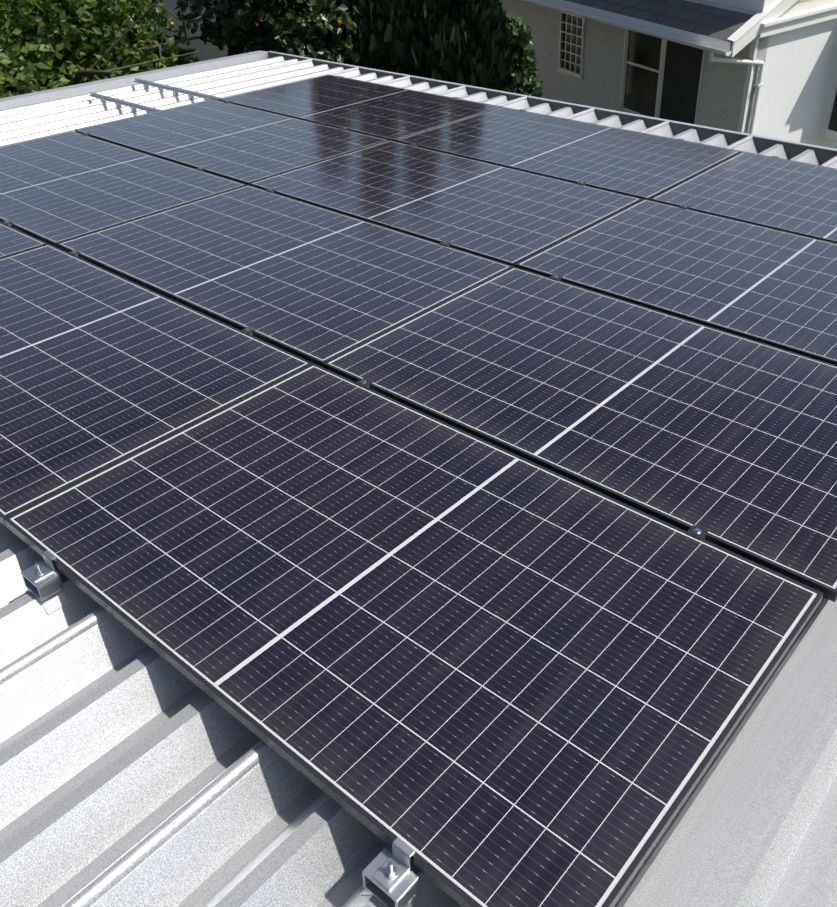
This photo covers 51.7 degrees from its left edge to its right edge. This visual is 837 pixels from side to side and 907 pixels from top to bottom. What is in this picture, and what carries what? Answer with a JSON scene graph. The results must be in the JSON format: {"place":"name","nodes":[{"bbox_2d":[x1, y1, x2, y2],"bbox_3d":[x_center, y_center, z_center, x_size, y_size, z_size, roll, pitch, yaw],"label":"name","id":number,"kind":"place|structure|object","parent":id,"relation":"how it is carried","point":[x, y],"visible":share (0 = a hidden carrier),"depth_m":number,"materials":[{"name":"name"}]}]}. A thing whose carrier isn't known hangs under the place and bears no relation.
{"place":"outdoors","nodes":[
{"label":"outdoors","id":0,"kind":"place"},
{"bbox_2d":[137,0,304,66],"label":"back building","id":1,"kind":"structure","parent":0,"point":[208,51],"depth_m":17.39,"materials":[{"name":"white paint"}]},
{"bbox_2d":[0,56,836,906],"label":"corrugated metal roof","id":2,"kind":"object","parent":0,"point":[136,770],"visible":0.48,"depth_m":1.81,"materials":[{"name":"white metal"}]},
{"bbox_2d":[87,78,220,112],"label":"mounting rails","id":3,"kind":"object","parent":2,"relation":"on","point":[176,91],"visible":0.9,"depth_m":6.62,"materials":[{"name":"silver metal"}]},
{"bbox_2d":[0,74,836,906],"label":"solar array","id":4,"kind":"object","parent":2,"relation":"on","point":[440,492],"visible":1,"depth_m":2.61,"materials":[{"name":"black glass"}]},
{"bbox_2d":[268,51,836,164],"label":"roof eave gutter","id":5,"kind":"object","parent":2,"relation":"attached to","point":[794,149],"visible":0.25,"depth_m":6.21,"materials":[{"name":"white metal"}]},
{"label":"ground","id":6,"kind":"structure","parent":0,"visible":0},
{"bbox_2d":[0,0,89,57],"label":"tree","id":7,"kind":"object","parent":6,"relation":"on","point":[19,28],"depth_m":15.34,"materials":[{"name":"green plant"}]},
{"bbox_2d":[0,0,200,98],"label":"broadleaf tree","id":8,"kind":"object","parent":6,"relation":"on","point":[83,33],"visible":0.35,"depth_m":10.82,"materials":[{"name":"green plant"}]},
{"bbox_2d":[170,0,368,64],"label":"tree","id":9,"kind":"object","parent":6,"relation":"on","point":[279,26],"visible":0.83,"depth_m":10.58,"materials":[{"name":"green plant"}]},
{"bbox_2d":[301,0,362,66],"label":"conifer tree","id":10,"kind":"object","parent":6,"relation":"on","point":[331,34],"visible":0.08,"depth_m":10.67,"materials":[{"name":"green plant"}]},
{"bbox_2d":[350,0,419,75],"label":"conifer tree","id":11,"kind":"object","parent":6,"relation":"on","point":[385,28],"visible":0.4,"depth_m":10.65,"materials":[{"name":"green plant"}]},
{"bbox_2d":[406,0,462,82],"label":"conifer tree","id":12,"kind":"object","parent":6,"relation":"on","point":[436,30],"visible":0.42,"depth_m":10.72,"materials":[{"name":"green plant"}]},
{"bbox_2d":[450,0,513,90],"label":"conifer tree","id":13,"kind":"object","parent":6,"relation":"on","point":[484,50],"visible":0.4,"depth_m":10.81,"materials":[{"name":"green plant"}]},
{"bbox_2d":[500,14,543,97],"bbox_3d":[1.252,-4.185,12.188,1.118,3.671,1.099,26,48,33],"label":"camellia bush","id":14,"kind":"object","parent":6,"relation":"on","point":[522,77],"visible":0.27,"depth_m":11.19,"materials":[{"name":"green plant"}]},
{"bbox_2d":[499,0,836,148],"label":"neighbour house","id":15,"kind":"structure","parent":6,"relation":"on","point":[766,68],"depth_m":12.81,"materials":[{"name":"beige paint"}]},
{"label":"building walls","id":16,"kind":"object","parent":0,"visible":0},
{"bbox_2d":[0,51,836,906],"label":"roof flashing","id":17,"kind":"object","parent":16,"relation":"on","point":[754,823],"depth_m":1.71,"materials":[{"name":"grey metal"}]}
]}

